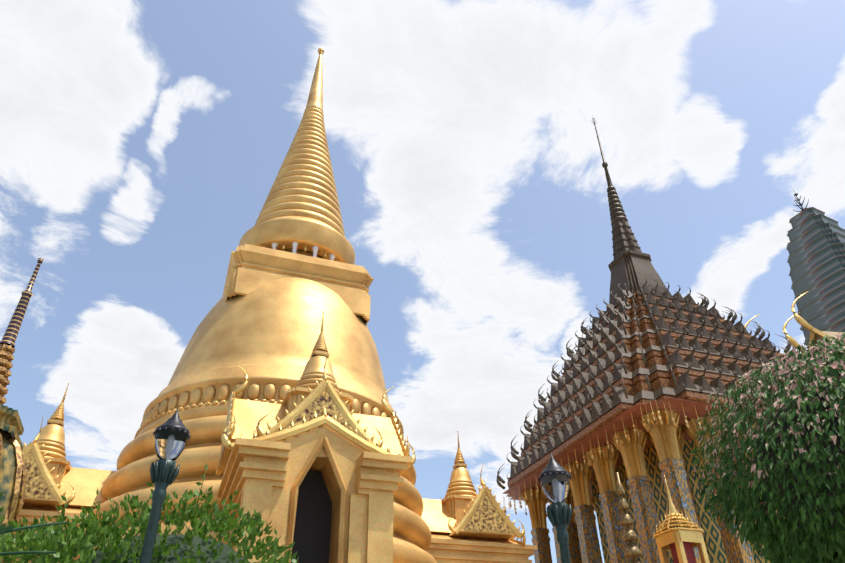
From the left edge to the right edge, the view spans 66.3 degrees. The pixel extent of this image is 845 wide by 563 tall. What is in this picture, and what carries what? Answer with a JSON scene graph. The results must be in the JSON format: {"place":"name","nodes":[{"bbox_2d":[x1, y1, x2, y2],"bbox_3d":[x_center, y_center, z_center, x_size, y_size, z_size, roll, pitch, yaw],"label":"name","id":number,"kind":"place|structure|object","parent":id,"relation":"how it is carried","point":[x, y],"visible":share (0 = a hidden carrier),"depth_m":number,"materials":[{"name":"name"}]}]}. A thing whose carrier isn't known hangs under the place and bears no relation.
{"place":"outdoors","nodes":[
{"label":"outdoors","id":0,"kind":"place"},
{"bbox_2d":[264,242,326,257],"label":"chedi bells","id":1,"kind":"object","parent":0,"point":[305,250],"visible":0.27,"depth_m":30.59,"materials":[{"name":"gold metal"}]},
{"bbox_2d":[0,0,844,562],"label":"sky","id":2,"kind":"structure","parent":0,"point":[141,141],"materials":[{"name":"blue"}]},
{"bbox_2d":[502,397,761,502],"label":"roof soffit","id":3,"kind":"structure","parent":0,"point":[689,407],"depth_m":28.14,"materials":[{"name":"red paint"}]},
{"bbox_2d":[503,399,736,520],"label":"mondop bells","id":4,"kind":"object","parent":3,"relation":"hanging from","point":[661,421],"visible":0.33,"depth_m":27.62,"materials":[{"name":"gold metal"}]},
{"bbox_2d":[508,115,802,479],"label":"tiered roof","id":5,"kind":"structure","parent":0,"point":[629,263],"depth_m":32.63,"materials":[{"name":"tile"}]},
{"bbox_2d":[507,291,781,486],"bbox_3d":[12.944,5.477,35.331,14.200,9.690,14.200,11,-37,-17],"label":"roof tier","id":6,"kind":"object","parent":5,"relation":"attached to","point":[637,383],"depth_m":30.12,"materials":[{"name":"brown tile"}]},
{"bbox_2d":[496,279,799,488],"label":"roof ornaments","id":7,"kind":"object","parent":5,"relation":"on","point":[514,451],"visible":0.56,"depth_m":32.81},
{"bbox_2d":[531,458,816,562],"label":"columns","id":8,"kind":"structure","parent":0,"point":[583,544],"depth_m":26.79,"materials":[{"name":"multicoloured tile"}]},
{"bbox_2d":[520,407,759,529],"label":"column capitals","id":9,"kind":"object","parent":8,"relation":"on","point":[666,438],"visible":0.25,"depth_m":28.07,"materials":[{"name":"gold metal"}]},
{"bbox_2d":[591,439,784,562],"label":"wall panels","id":10,"kind":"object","parent":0,"point":[714,542],"depth_m":28.63,"materials":[{"name":"gold metal"}]},
{"bbox_2d":[689,331,844,562],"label":"tree","id":11,"kind":"object","parent":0,"point":[772,531],"depth_m":6.40,"materials":[{"name":"green plant"}]},
{"bbox_2d":[780,331,844,354],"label":"pantheon roofs","id":12,"kind":"structure","parent":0,"point":[829,333],"depth_m":38.65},
{"bbox_2d":[744,291,843,354],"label":"roof finials","id":13,"kind":"object","parent":12,"relation":"on","point":[800,320],"visible":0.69,"depth_m":39.20,"materials":[{"name":"gold metal"}]},
{"bbox_2d":[786,207,844,349],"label":"prang","id":14,"kind":"structure","parent":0,"point":[815,247],"depth_m":46.02,"materials":[{"name":"stone"}]},
{"bbox_2d":[792,189,808,211],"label":"finial","id":15,"kind":"object","parent":14,"relation":"on","point":[799,203],"visible":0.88,"depth_m":51.00,"materials":[{"name":"grey metal"}]},
{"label":"terrace","id":16,"kind":"structure","parent":0,"visible":0},
{"bbox_2d":[0,404,27,562],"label":"statue","id":17,"kind":"object","parent":16,"relation":"on","point":[11,425],"visible":0.67,"depth_m":11.55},
{"bbox_2d":[0,344,26,533],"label":"trim","id":18,"kind":"structure","parent":17,"relation":"attached to","point":[7,351],"depth_m":11.86,"materials":[{"name":"gold metal"}]},
{"bbox_2d":[0,258,42,347],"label":"spire","id":19,"kind":"object","parent":18,"relation":"on","point":[11,331],"visible":0.96,"depth_m":13.25,"materials":[{"name":"gold metal"}]},
{"bbox_2d":[13,383,116,562],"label":"portico","id":20,"kind":"structure","parent":16,"relation":"on","point":[85,483],"depth_m":23.55,"materials":[{"name":"gold metal"}]},
{"bbox_2d":[24,452,52,498],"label":"pediment","id":21,"kind":"structure","parent":20,"relation":"attached to","point":[35,486],"depth_m":21.58,"materials":[{"name":"gold metal"}]},
{"bbox_2d":[22,417,75,504],"bbox_3d":[-14.198,7.347,23.845,3.438,3.592,5.430,11,-37,-17],"label":"gable bargeboard","id":22,"kind":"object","parent":20,"relation":"attached to","point":[43,468],"depth_m":21.89,"materials":[{"name":"gold metal"}]},
{"bbox_2d":[139,459,179,562],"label":"lamp post","id":23,"kind":"object","parent":16,"relation":"on","point":[164,473],"visible":1,"depth_m":8.35,"materials":[{"name":"teal metal"}]},
{"bbox_2d":[155,430,186,460],"bbox_3d":[-3.434,2.251,8.784,0.410,0.380,0.410,11,-37,-17],"label":"lamp globe","id":24,"kind":"object","parent":23,"relation":"on","point":[170,444],"visible":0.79,"depth_m":8.67,"materials":[{"name":"clear glass"}]},
{"bbox_2d":[153,409,190,441],"bbox_3d":[-3.441,1.964,8.983,0.489,0.421,0.489,11,-37,-17],"label":"lamp cap","id":25,"kind":"object","parent":24,"relation":"on","point":[174,422],"visible":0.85,"depth_m":8.81,"materials":[{"name":"black metal"}]},
{"bbox_2d":[72,48,436,562],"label":"chedi","id":26,"kind":"structure","parent":16,"relation":"on","point":[260,324],"depth_m":26.25,"materials":[{"name":"gold metal"}]},
{"bbox_2d":[272,241,334,260],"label":"columns","id":27,"kind":"structure","parent":26,"relation":"attached to","point":[295,245],"depth_m":30.69,"materials":[{"name":"white paint"}]},
{"bbox_2d":[217,311,412,562],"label":"portico","id":28,"kind":"structure","parent":16,"relation":"on","point":[265,478],"depth_m":17.36,"materials":[{"name":"gold metal"}]},
{"bbox_2d":[219,390,354,462],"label":"gable pediment","id":29,"kind":"structure","parent":28,"relation":"attached to","point":[320,403],"depth_m":18.64,"materials":[{"name":"gold metal"}]},
{"bbox_2d":[291,471,331,562],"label":"doorway","id":30,"kind":"structure","parent":28,"relation":"in","point":[312,532],"depth_m":17.73,"materials":[{"name":"black"}]},
{"bbox_2d":[216,349,415,474],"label":"gable trim","id":31,"kind":"structure","parent":28,"relation":"attached to","point":[359,437],"depth_m":18.30,"materials":[{"name":"gold metal"}]},
{"bbox_2d":[421,431,537,562],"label":"portico","id":32,"kind":"structure","parent":16,"relation":"on","point":[447,545],"depth_m":26.52,"materials":[{"name":"gold metal"}]},
{"bbox_2d":[440,463,525,547],"bbox_3d":[1.777,10.424,28.797,3.438,3.592,5.430,11,-37,-17],"label":"gable bargeboard","id":33,"kind":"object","parent":32,"relation":"attached to","point":[471,511],"depth_m":26.64,"materials":[{"name":"gold metal"}]},
{"bbox_2d":[464,495,512,533],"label":"pediment","id":34,"kind":"structure","parent":32,"relation":"attached to","point":[486,517],"depth_m":26.40,"materials":[{"name":"gold metal"}]},
{"bbox_2d":[616,472,642,562],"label":"tiered umbrella","id":35,"kind":"object","parent":16,"relation":"on","point":[632,551],"visible":1,"depth_m":19.43,"materials":[{"name":"gold metal"}]},
{"bbox_2d":[653,475,709,562],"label":"shrine","id":36,"kind":"object","parent":16,"relation":"on","point":[674,520],"visible":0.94,"depth_m":17.47,"materials":[{"name":"gold metal"}]},
{"bbox_2d":[656,529,702,549],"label":"shrine bands","id":37,"kind":"object","parent":36,"relation":"attached to","point":[667,539],"visible":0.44,"depth_m":17.29,"materials":[{"name":"gold metal"}]},
{"bbox_2d":[670,541,695,562],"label":"panels","id":38,"kind":"object","parent":36,"relation":"on","point":[689,552],"visible":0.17,"depth_m":17.31,"materials":[{"name":"red"}]},
{"bbox_3d":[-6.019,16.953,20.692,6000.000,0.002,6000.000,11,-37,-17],"label":"ground","id":39,"kind":"structure","parent":0,"visible":0},
{"bbox_2d":[0,521,67,555],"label":"cycad","id":40,"kind":"object","parent":39,"relation":"on","point":[3,530],"visible":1,"depth_m":3.34,"materials":[{"name":"green plant"}]},
{"bbox_2d":[0,463,298,562],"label":"shrubs","id":41,"kind":"object","parent":39,"relation":"on","point":[81,542],"visible":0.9,"depth_m":9.32,"materials":[{"name":"green plant"}]},
{"bbox_2d":[75,534,250,562],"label":"shrub","id":42,"kind":"object","parent":39,"relation":"on","point":[196,541],"visible":0.3,"depth_m":9.49,"materials":[{"name":"green plant"}]},
{"bbox_2d":[546,502,571,562],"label":"lamp post","id":43,"kind":"object","parent":39,"relation":"on","point":[559,514],"visible":1,"depth_m":9.11,"materials":[{"name":"teal metal"}]},
{"bbox_2d":[541,474,568,502],"bbox_3d":[1.954,3.051,9.449,0.410,0.380,0.410,11,-37,-17],"label":"lamp globe","id":44,"kind":"object","parent":43,"relation":"on","point":[555,488],"visible":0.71,"depth_m":9.33,"materials":[{"name":"clear glass"}]},
{"bbox_2d":[538,453,570,482],"bbox_3d":[1.947,2.764,9.649,0.489,0.421,0.489,11,-37,-17],"label":"lamp cap","id":45,"kind":"object","parent":44,"relation":"on","point":[553,467],"visible":0.73,"depth_m":9.47,"materials":[{"name":"metal"}]}
]}

